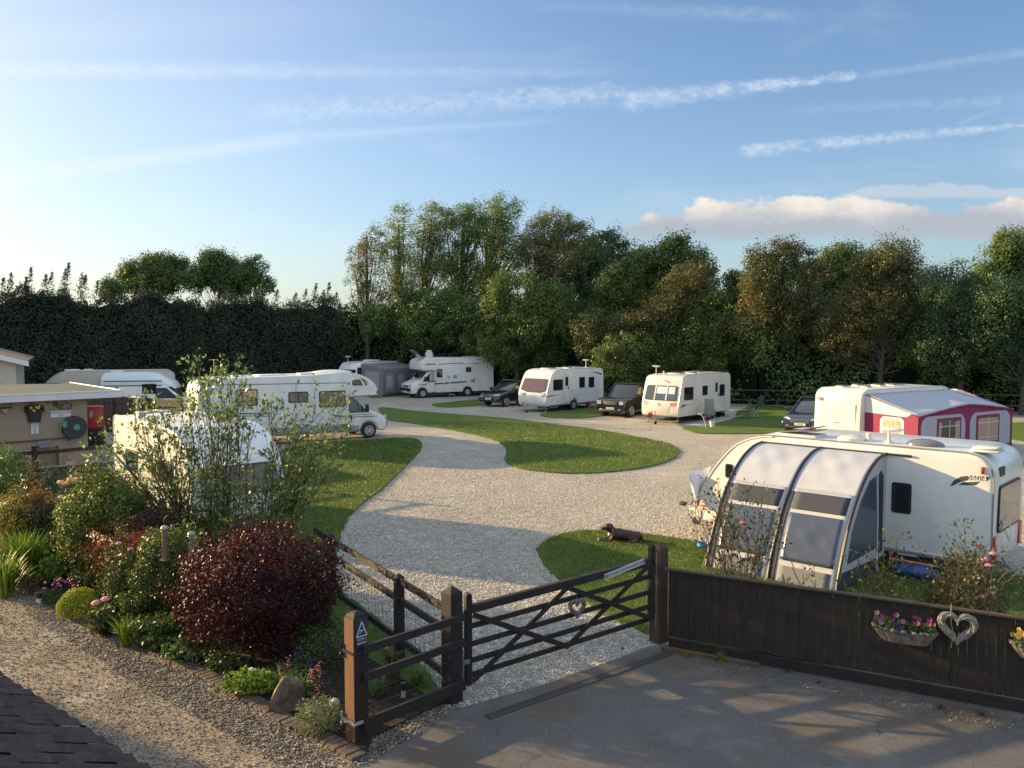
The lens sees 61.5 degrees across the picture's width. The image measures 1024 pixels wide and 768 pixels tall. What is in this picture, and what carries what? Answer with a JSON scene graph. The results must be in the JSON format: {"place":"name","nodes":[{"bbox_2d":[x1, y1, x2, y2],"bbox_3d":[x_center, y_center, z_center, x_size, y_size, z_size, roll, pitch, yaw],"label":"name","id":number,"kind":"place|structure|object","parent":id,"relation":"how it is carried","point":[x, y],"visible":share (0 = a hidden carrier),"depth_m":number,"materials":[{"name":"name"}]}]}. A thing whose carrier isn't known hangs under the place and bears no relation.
{"place":"outdoors","nodes":[
{"label":"outdoors","id":0,"kind":"place"},
{"bbox_2d":[0,382,121,468],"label":"flat roofed building","id":1,"kind":"structure","parent":0,"point":[15,424],"depth_m":32.01,"materials":[{"name":"beige paint"}]},
{"bbox_2d":[0,670,150,767],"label":"lean to roof","id":2,"kind":"object","parent":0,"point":[31,736],"visible":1,"depth_m":4.60,"materials":[{"name":"tile"}]},
{"bbox_2d":[0,586,355,767],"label":"lane","id":3,"kind":"structure","parent":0,"point":[173,754],"depth_m":11.52,"materials":[{"name":"beige gravel"}]},
{"bbox_2d":[17,590,344,767],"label":"pebbles","id":4,"kind":"object","parent":3,"relation":"on","point":[195,697],"visible":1,"depth_m":11.68,"materials":[{"name":"beige gravel"}]},
{"bbox_2d":[15,581,365,761],"bbox_3d":[-6.103,4.101,13.757,11.516,0.083,0.381,3,5,41],"label":"brick edging","id":5,"kind":"object","parent":3,"relation":"on","point":[349,751],"visible":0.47,"depth_m":11.42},
{"bbox_2d":[268,676,304,712],"bbox_3d":[-2.950,4.088,11.232,0.468,0.614,0.299,-1,4,-23],"label":"boulder","id":6,"kind":"object","parent":5,"relation":"on","point":[288,694],"visible":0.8,"depth_m":11.11,"materials":[{"name":"grey stone"}]},
{"bbox_2d":[101,648,329,767],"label":"stone drift","id":7,"kind":"object","parent":3,"relation":"on","point":[226,719],"visible":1,"depth_m":11.18,"materials":[{"name":"beige gravel"}]},
{"bbox_2d":[0,467,444,754],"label":"flower bed","id":8,"kind":"object","parent":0,"point":[336,682],"visible":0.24,"depth_m":12.32,"materials":[{"name":"soil"}]},
{"bbox_2d":[0,442,36,538],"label":"dark shrub","id":9,"kind":"object","parent":8,"relation":"on","point":[16,460],"visible":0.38,"depth_m":19.97,"materials":[{"name":"green plant"}]},
{"bbox_2d":[0,483,41,549],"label":"border plant","id":10,"kind":"object","parent":8,"relation":"on","point":[6,522],"visible":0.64,"depth_m":17.73,"materials":[{"name":"green plant"}]},
{"bbox_2d":[0,549,41,597],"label":"grass clump","id":11,"kind":"object","parent":8,"relation":"on","point":[8,574],"visible":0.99,"depth_m":15.99,"materials":[{"name":"green plant"}]},
{"bbox_2d":[0,522,58,580],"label":"grass clump","id":12,"kind":"object","parent":8,"relation":"on","point":[20,542],"visible":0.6,"depth_m":16.96,"materials":[{"name":"green plant"}]},
{"bbox_2d":[3,493,61,543],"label":"border plant","id":13,"kind":"object","parent":8,"relation":"on","point":[38,520],"visible":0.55,"depth_m":17.84,"materials":[{"name":"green plant"}]},
{"bbox_2d":[9,457,88,538],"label":"dark shrub","id":14,"kind":"object","parent":8,"relation":"on","point":[53,484],"visible":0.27,"depth_m":19.48,"materials":[{"name":"green plant"}]},
{"bbox_2d":[55,586,102,618],"bbox_3d":[-7.508,3.789,14.955,0.807,0.528,0.700,0,3,0],"label":"golden mound","id":15,"kind":"object","parent":8,"relation":"on","point":[69,599],"visible":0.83,"depth_m":14.78,"materials":[{"name":"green plant"}]},
{"bbox_2d":[80,596,122,637],"bbox_3d":[-6.623,3.775,13.939,0.559,0.678,0.570,2,4,24],"label":"peony","id":16,"kind":"object","parent":8,"relation":"on","point":[102,626],"visible":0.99,"depth_m":13.85,"materials":[{"name":"green plant"}]},
{"bbox_2d":[49,463,159,584],"bbox_3d":[-7.787,2.724,16.711,1.991,2.434,1.846,0,3,0],"label":"evergreen shrub","id":17,"kind":"object","parent":8,"relation":"on","point":[89,495],"visible":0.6,"depth_m":16.27,"materials":[{"name":"green plant"}]},
{"bbox_2d":[57,515,177,586],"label":"maple shrub","id":18,"kind":"object","parent":8,"relation":"on","point":[121,539],"visible":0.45,"depth_m":15.37,"materials":[{"name":"red plant"}]},
{"bbox_2d":[85,503,154,615],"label":"rose bush","id":19,"kind":"object","parent":8,"relation":"on","point":[122,561],"visible":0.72,"depth_m":14.69,"materials":[{"name":"green plant"}]},
{"bbox_2d":[113,589,163,628],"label":"border plant","id":20,"kind":"object","parent":8,"relation":"on","point":[130,604],"visible":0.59,"depth_m":14.25,"materials":[{"name":"green plant"}]},
{"bbox_2d":[80,385,214,528],"bbox_3d":[-7.154,1.963,16.986,2.575,3.917,1.849,0,3,0],"label":"tall shrub","id":21,"kind":"object","parent":8,"relation":"on","point":[152,467],"visible":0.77,"depth_m":16.85,"materials":[{"name":"green plant"}]},
{"bbox_2d":[111,489,197,583],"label":"maple shrub","id":22,"kind":"object","parent":8,"relation":"on","point":[161,522],"visible":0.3,"depth_m":15.99,"materials":[{"name":"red plant"}]},
{"bbox_2d":[128,610,186,651],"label":"border plant","id":23,"kind":"object","parent":8,"relation":"on","point":[156,632],"visible":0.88,"depth_m":13.31,"materials":[{"name":"green plant"}]},
{"bbox_2d":[122,522,211,625],"bbox_3d":[-5.836,3.192,14.520,1.496,1.764,1.370,3,4,37],"label":"evergreen shrub","id":24,"kind":"object","parent":8,"relation":"on","point":[157,563],"visible":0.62,"depth_m":14.22,"materials":[{"name":"green plant"}]},
{"bbox_2d":[159,635,218,662],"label":"plant","id":25,"kind":"object","parent":8,"relation":"on","point":[179,649],"visible":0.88,"depth_m":12.89,"materials":[{"name":"green plant"}]},
{"bbox_2d":[199,645,249,674],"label":"plant","id":26,"kind":"object","parent":8,"relation":"on","point":[227,665],"visible":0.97,"depth_m":12.46,"materials":[{"name":"green plant"}]},
{"bbox_2d":[172,347,282,553],"bbox_3d":[-5.822,1.597,17.052,2.434,4.636,1.739,1,4,15],"label":"tall shrub","id":27,"kind":"object","parent":8,"relation":"on","point":[228,428],"visible":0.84,"depth_m":16.83,"materials":[{"name":"green plant"}]},
{"bbox_2d":[149,455,320,583],"bbox_3d":[-5.414,2.667,16.627,3.330,2.561,2.075,1,4,18],"label":"tall shrub","id":28,"kind":"object","parent":8,"relation":"on","point":[226,520],"visible":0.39,"depth_m":16.42,"materials":[{"name":"green plant"}]},
{"bbox_2d":[214,665,278,695],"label":"plant","id":29,"kind":"object","parent":8,"relation":"on","point":[245,681],"visible":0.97,"depth_m":11.64,"materials":[{"name":"green plant"}]},
{"bbox_2d":[150,511,359,663],"bbox_3d":[-3.834,3.037,13.261,2.647,2.233,2.669,3,5,42],"label":"berberis shrub","id":30,"kind":"object","parent":8,"relation":"on","point":[260,634],"visible":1,"depth_m":12.81,"materials":[{"name":"red plant"}]},
{"bbox_2d":[290,620,344,668],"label":"plant","id":31,"kind":"object","parent":8,"relation":"on","point":[332,644],"visible":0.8,"depth_m":12.72,"materials":[{"name":"green plant"}]},
{"bbox_2d":[291,692,344,735],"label":"cushion plant","id":32,"kind":"object","parent":8,"relation":"on","point":[318,723],"visible":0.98,"depth_m":10.55,"materials":[{"name":"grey plant"}]},
{"bbox_2d":[213,438,438,693],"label":"lawn","id":33,"kind":"structure","parent":0,"point":[371,656],"depth_m":25.03,"materials":[{"name":"green plant"}]},
{"bbox_2d":[109,396,283,530],"bbox_3d":[-8.818,2.039,23.375,2.350,2.979,8.659,-3,5,-41],"label":"touring caravan","id":34,"kind":"object","parent":33,"relation":"on","point":[257,443],"visible":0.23,"depth_m":21.69,"materials":[{"name":"white plastic"}]},
{"bbox_2d":[236,373,360,581],"bbox_3d":[-4.130,1.846,16.754,2.421,4.179,1.896,-1,4,-16],"label":"tall shrub","id":35,"kind":"object","parent":33,"relation":"on","point":[305,463],"visible":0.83,"depth_m":16.77,"materials":[{"name":"green plant"}]},
{"bbox_2d":[0,392,1023,708],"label":"gravel court","id":36,"kind":"object","parent":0,"point":[698,452],"visible":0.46,"depth_m":25.56,"materials":[{"name":"beige gravel"}]},
{"bbox_2d":[0,348,34,384],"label":"bungalow","id":37,"kind":"object","parent":36,"relation":"on","point":[12,363],"visible":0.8,"depth_m":42.27,"materials":[{"name":"paint"}]},
{"bbox_2d":[1,444,113,481],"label":"rail fence","id":38,"kind":"object","parent":36,"relation":"on","point":[35,451],"visible":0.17,"depth_m":24.00,"materials":[{"name":"brown wood"}]},
{"bbox_2d":[87,405,105,445],"bbox_3d":[-17.893,1.821,36.692,0.960,1.776,0.572,-1,4,-20],"label":"red cabinet","id":39,"kind":"object","parent":36,"relation":"on","point":[95,413],"visible":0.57,"depth_m":36.51,"materials":[{"name":"red plastic"}]},
{"bbox_2d":[46,369,174,385],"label":"touring caravan","id":40,"kind":"object","parent":36,"relation":"on","point":[89,376],"visible":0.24,"depth_m":50.16,"materials":[{"name":"grey"}]},
{"bbox_2d":[87,396,181,431],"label":"board fence","id":41,"kind":"object","parent":36,"relation":"on","point":[116,406],"visible":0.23,"depth_m":41.60,"materials":[{"name":"brown wood"}]},
{"bbox_2d":[100,370,185,411],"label":"camper van","id":42,"kind":"object","parent":36,"relation":"on","point":[132,383],"visible":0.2,"depth_m":47.23,"materials":[{"name":"white"}]},
{"bbox_2d":[185,359,386,437],"bbox_3d":[-10.204,0.714,38.938,9.062,3.728,2.820,-2,4,-32],"label":"motorhome","id":43,"kind":"object","parent":36,"relation":"on","point":[371,422],"visible":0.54,"depth_m":38.30,"materials":[{"name":"white metal"}]},
{"bbox_2d":[339,356,397,374],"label":"touring caravan","id":44,"kind":"object","parent":36,"relation":"on","point":[354,367],"visible":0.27,"depth_m":66.85,"materials":[{"name":"silver metal"}]},
{"bbox_2d":[361,362,417,396],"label":"grey awning","id":45,"kind":"object","parent":44,"relation":"attached to","point":[387,379],"visible":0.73,"depth_m":65.72,"materials":[{"name":"grey fabric"}]},
{"bbox_2d":[313,527,462,705],"bbox_3d":[-2.258,3.376,13.798,0.250,1.680,5.725,-2,4,-32],"label":"rail fence","id":46,"kind":"object","parent":36,"relation":"on","point":[449,604],"visible":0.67,"depth_m":12.59,"materials":[{"name":"brown wood"}]},
{"bbox_2d":[339,610,465,743],"bbox_3d":[-1.275,3.507,10.829,1.830,1.640,0.290,-3,4,-38],"label":"rail fence","id":47,"kind":"object","parent":36,"relation":"on","point":[360,723],"visible":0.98,"depth_m":10.41,"materials":[{"name":"brown wood"}]},
{"bbox_2d":[400,350,493,397],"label":"motorhome","id":48,"kind":"object","parent":36,"relation":"on","point":[466,375],"visible":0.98,"depth_m":65.06,"materials":[{"name":"white metal"}]},
{"bbox_2d":[479,378,522,406],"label":"parked car","id":49,"kind":"object","parent":36,"relation":"on","point":[504,392],"visible":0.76,"depth_m":57.06,"materials":[{"name":"black metal"}]},
{"bbox_2d":[336,456,711,707],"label":"gravel stones","id":50,"kind":"object","parent":36,"relation":"on","point":[642,637],"visible":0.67,"depth_m":18.87,"materials":[{"name":"beige gravel"}]},
{"bbox_2d":[518,359,603,412],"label":"touring caravan","id":51,"kind":"object","parent":36,"relation":"on","point":[572,387],"visible":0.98,"depth_m":53.69,"materials":[{"name":"white plastic"}]},
{"bbox_2d":[596,381,645,416],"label":"off roader","id":52,"kind":"object","parent":36,"relation":"on","point":[626,397],"visible":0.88,"depth_m":50.07,"materials":[{"name":"black metal"}]},
{"bbox_2d":[649,543,667,644],"bbox_3d":[2.340,3.370,13.731,0.210,1.700,0.210,-3,5,-39],"label":"gate post","id":53,"kind":"object","parent":36,"relation":"on","point":[658,633],"visible":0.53,"depth_m":13.64,"materials":[{"name":"brown wood"}]},
{"bbox_2d":[463,544,656,685],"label":"field gate","id":54,"kind":"structure","parent":53,"relation":"attached to","point":[564,586],"depth_m":12.47,"materials":[{"name":"black wood"}]},
{"bbox_2d":[642,365,730,423],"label":"touring caravan","id":55,"kind":"object","parent":36,"relation":"on","point":[677,395],"visible":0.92,"depth_m":46.98,"materials":[{"name":"white plastic"}]},
{"bbox_2d":[782,394,815,429],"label":"parked car","id":56,"kind":"object","parent":36,"relation":"on","point":[801,414],"visible":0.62,"depth_m":41.64,"materials":[{"name":"blue"}]},
{"bbox_2d":[679,426,1022,569],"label":"touring caravan","id":57,"kind":"object","parent":36,"relation":"on","point":[933,483],"visible":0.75,"depth_m":17.40,"materials":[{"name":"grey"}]},
{"bbox_2d":[702,441,911,590],"bbox_3d":[5.957,2.654,17.626,3.290,2.469,2.765,3,5,43],"label":"porch awning","id":58,"kind":"object","parent":57,"relation":"attached to","point":[831,502],"visible":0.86,"depth_m":17.34,"materials":[{"name":"grey fabric"}]},
{"bbox_2d":[891,482,911,513],"bbox_3d":[7.966,2.333,17.615,0.391,0.628,0.032,3,5,43],"label":"window","id":59,"kind":"structure","parent":57,"relation":"in","point":[901,493],"depth_m":17.60,"materials":[{"name":"black glass"}]},
{"bbox_2d":[996,477,1020,532],"bbox_3d":[9.993,2.415,17.313,0.048,0.930,1.687,3,5,43],"label":"rear window","id":60,"kind":"structure","parent":57,"relation":"in","point":[1009,492],"depth_m":17.19,"materials":[{"name":"grey glass"}]},
{"bbox_2d":[814,383,948,430],"bbox_3d":[16.599,1.321,37.450,7.700,2.698,2.256,-2,4,-31],"label":"touring caravan","id":61,"kind":"object","parent":36,"relation":"on","point":[841,407],"visible":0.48,"depth_m":35.54,"materials":[{"name":"grey"}]},
{"bbox_2d":[864,389,1013,445],"bbox_3d":[17.588,1.580,35.321,6.523,2.444,2.426,-2,4,-31],"label":"caravan awning","id":62,"kind":"object","parent":61,"relation":"attached to","point":[953,413],"visible":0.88,"depth_m":34.38,"materials":[{"name":"pink fabric"}]},
{"bbox_2d":[0,0,1023,319],"label":"sky","id":63,"kind":"structure","parent":0,"point":[279,130],"materials":[{"name":"blue"}]},
{"bbox_2d":[378,407,678,473],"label":"lawn","id":64,"kind":"structure","parent":0,"point":[404,415],"depth_m":38.45,"materials":[{"name":"green plant"}]},
{"bbox_2d":[354,644,1023,767],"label":"asphalt yard","id":65,"kind":"structure","parent":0,"point":[675,710],"depth_m":10.77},
{"bbox_2d":[351,703,445,763],"bbox_3d":[-1.478,4.294,10.699,0.553,0.001,1.932,2,4,25],"label":"stone drift","id":66,"kind":"object","parent":65,"relation":"on","point":[391,734],"visible":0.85,"depth_m":10.54,"materials":[{"name":"grey gravel"}]},
{"bbox_2d":[348,703,459,767],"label":"pebbles","id":67,"kind":"object","parent":66,"relation":"on","point":[399,741],"visible":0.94,"depth_m":10.60,"materials":[{"name":"grey gravel"}]},
{"bbox_2d":[484,651,673,719],"bbox_3d":[1.060,4.205,12.159,3.549,0.019,0.144,-3,4,-39],"label":"drain channel","id":68,"kind":"object","parent":65,"relation":"on","point":[558,691],"visible":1,"depth_m":11.99,"materials":[{"name":"black metal"}]},
{"bbox_2d":[660,567,1023,712],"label":"board fence","id":69,"kind":"object","parent":65,"relation":"on","point":[737,612],"visible":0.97,"depth_m":12.19,"materials":[{"name":"brown wood"}]},
{"bbox_2d":[871,622,938,645],"bbox_3d":[5.298,3.407,11.639,0.849,0.218,0.247,2,4,29],"label":"trough planter","id":70,"kind":"object","parent":69,"relation":"attached to","point":[904,637],"visible":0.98,"depth_m":11.58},
{"bbox_2d":[873,610,936,635],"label":"petunias","id":71,"kind":"object","parent":70,"relation":"in","point":[901,624],"visible":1,"depth_m":11.61,"materials":[{"name":"purple plant"}]},
{"bbox_2d":[937,611,978,645],"bbox_3d":[5.877,3.233,11.358,0.491,0.449,0.111,2,4,29],"label":"heart wreath","id":72,"kind":"object","parent":69,"relation":"hanging from","point":[969,632],"visible":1,"depth_m":11.33,"materials":[{"name":"grey wicker"}]},
{"bbox_2d":[682,405,792,433],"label":"lawn","id":73,"kind":"structure","parent":0,"point":[769,420],"depth_m":45.48,"materials":[{"name":"green plant"}]},
{"bbox_2d":[536,529,1023,689],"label":"lawn","id":74,"kind":"structure","parent":0,"point":[633,617],"depth_m":17.63,"materials":[{"name":"green plant"}]},
{"bbox_2d":[673,473,759,579],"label":"rose bush","id":75,"kind":"object","parent":74,"relation":"on","point":[722,541],"visible":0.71,"depth_m":14.25,"materials":[{"name":"green plant"}]},
{"bbox_2d":[702,478,792,578],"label":"rose bush","id":76,"kind":"object","parent":74,"relation":"on","point":[754,563],"visible":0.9,"depth_m":13.86,"materials":[{"name":"green plant"}]},
{"bbox_2d":[827,521,921,600],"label":"rose bush","id":77,"kind":"object","parent":74,"relation":"on","point":[873,592],"visible":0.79,"depth_m":13.29,"materials":[{"name":"green plant"}]},
{"bbox_2d":[889,545,1013,644],"bbox_3d":[6.342,3.281,12.694,1.645,1.787,1.971,0,3,0],"label":"rose bush","id":78,"kind":"object","parent":74,"relation":"on","point":[940,592],"visible":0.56,"depth_m":12.61,"materials":[{"name":"green plant"}]},
{"bbox_2d":[925,517,1023,652],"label":"rose bush","id":79,"kind":"object","parent":74,"relation":"on","point":[988,588],"visible":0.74,"depth_m":12.61,"materials":[{"name":"green plant"}]},
{"label":"field","id":80,"kind":"structure","parent":0,"visible":0},
{"bbox_2d":[109,248,197,302],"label":"tree","id":81,"kind":"object","parent":80,"relation":"on","point":[156,270],"visible":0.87,"depth_m":93.94,"materials":[{"name":"green plant"}]},
{"bbox_2d":[0,262,353,391],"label":"conifer hedge","id":82,"kind":"object","parent":80,"relation":"on","point":[61,331],"visible":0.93,"depth_m":62.76,"materials":[{"name":"green plant"}]},
{"bbox_2d":[172,244,251,307],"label":"tree","id":83,"kind":"object","parent":80,"relation":"on","point":[214,268],"visible":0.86,"depth_m":92.64,"materials":[{"name":"green plant"}]},
{"bbox_2d":[229,253,277,299],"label":"tree","id":84,"kind":"object","parent":80,"relation":"on","point":[255,275],"visible":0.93,"depth_m":91.41,"materials":[{"name":"green plant"}]},
{"bbox_2d":[341,220,397,359],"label":"tree","id":85,"kind":"object","parent":80,"relation":"on","point":[366,288],"visible":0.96,"depth_m":70.39,"materials":[{"name":"green plant"}]},
{"bbox_2d":[374,200,432,362],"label":"tree","id":86,"kind":"object","parent":80,"relation":"on","point":[398,258],"visible":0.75,"depth_m":71.28,"materials":[{"name":"green plant"}]},
{"bbox_2d":[357,278,497,356],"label":"tree","id":87,"kind":"object","parent":80,"relation":"on","point":[443,321],"visible":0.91,"depth_m":67.82,"materials":[{"name":"green plant"}]},
{"bbox_2d":[402,198,468,310],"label":"tree","id":88,"kind":"object","parent":80,"relation":"on","point":[430,241],"visible":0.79,"depth_m":71.81,"materials":[{"name":"green plant"}]},
{"bbox_2d":[433,194,502,307],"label":"tree","id":89,"kind":"object","parent":80,"relation":"on","point":[473,232],"visible":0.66,"depth_m":72.48,"materials":[{"name":"green plant"}]},
{"bbox_2d":[472,189,535,316],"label":"tree","id":90,"kind":"object","parent":80,"relation":"on","point":[500,223],"visible":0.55,"depth_m":74.29,"materials":[{"name":"green plant"}]},
{"bbox_2d":[458,264,577,378],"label":"tree","id":91,"kind":"object","parent":80,"relation":"on","point":[524,326],"visible":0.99,"depth_m":64.73,"materials":[{"name":"green plant"}]},
{"bbox_2d":[504,202,605,303],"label":"tree","id":92,"kind":"object","parent":80,"relation":"on","point":[548,259],"visible":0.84,"depth_m":69.02,"materials":[{"name":"green plant"}]},
{"bbox_2d":[537,280,615,366],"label":"tree","id":93,"kind":"object","parent":80,"relation":"on","point":[582,304],"visible":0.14,"depth_m":66.61,"materials":[{"name":"green plant"}]},
{"bbox_2d":[560,220,634,304],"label":"tree","id":94,"kind":"object","parent":80,"relation":"on","point":[602,256],"visible":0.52,"depth_m":67.80,"materials":[{"name":"green plant"}]},
{"bbox_2d":[568,254,723,360],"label":"tree","id":95,"kind":"object","parent":80,"relation":"on","point":[691,289],"visible":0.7,"depth_m":60.23,"materials":[{"name":"green plant"}]},
{"bbox_2d":[583,223,720,320],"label":"tree","id":96,"kind":"object","parent":80,"relation":"on","point":[637,284],"visible":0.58,"depth_m":64.53,"materials":[{"name":"green plant"}]},
{"bbox_2d":[587,314,759,381],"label":"tree","id":97,"kind":"object","parent":80,"relation":"on","point":[681,358],"visible":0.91,"depth_m":58.43,"materials":[{"name":"green plant"}]},
{"bbox_2d":[329,289,1020,412],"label":"mixed hedge","id":98,"kind":"object","parent":80,"relation":"on","point":[795,373],"visible":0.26,"depth_m":57.55,"materials":[{"name":"green plant"}]},
{"bbox_2d":[694,267,753,332],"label":"tree","id":99,"kind":"object","parent":80,"relation":"on","point":[730,281],"visible":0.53,"depth_m":59.31,"materials":[{"name":"green plant"}]},
{"bbox_2d":[718,233,840,404],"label":"tree","id":100,"kind":"object","parent":80,"relation":"on","point":[796,307],"visible":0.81,"depth_m":56.79,"materials":[{"name":"green plant"}]},
{"bbox_2d":[808,237,879,310],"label":"tree","id":101,"kind":"object","parent":80,"relation":"on","point":[839,254],"visible":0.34,"depth_m":64.81,"materials":[{"name":"green plant"}]},
{"bbox_2d":[808,226,943,383],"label":"tree","id":102,"kind":"object","parent":80,"relation":"on","point":[884,271],"visible":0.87,"depth_m":54.19,"materials":[{"name":"green plant"}]},
{"bbox_2d":[898,254,988,389],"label":"tree","id":103,"kind":"object","parent":80,"relation":"on","point":[953,297],"visible":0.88,"depth_m":52.31,"materials":[{"name":"green plant"}]},
{"bbox_2d":[950,269,1023,414],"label":"tree","id":104,"kind":"object","parent":80,"relation":"on","point":[999,314],"visible":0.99,"depth_m":50.76,"materials":[{"name":"green plant"}]},
{"bbox_2d":[970,220,1023,291],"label":"tree","id":105,"kind":"object","parent":80,"relation":"on","point":[1006,255],"visible":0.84,"depth_m":58.98,"materials":[{"name":"green plant"}]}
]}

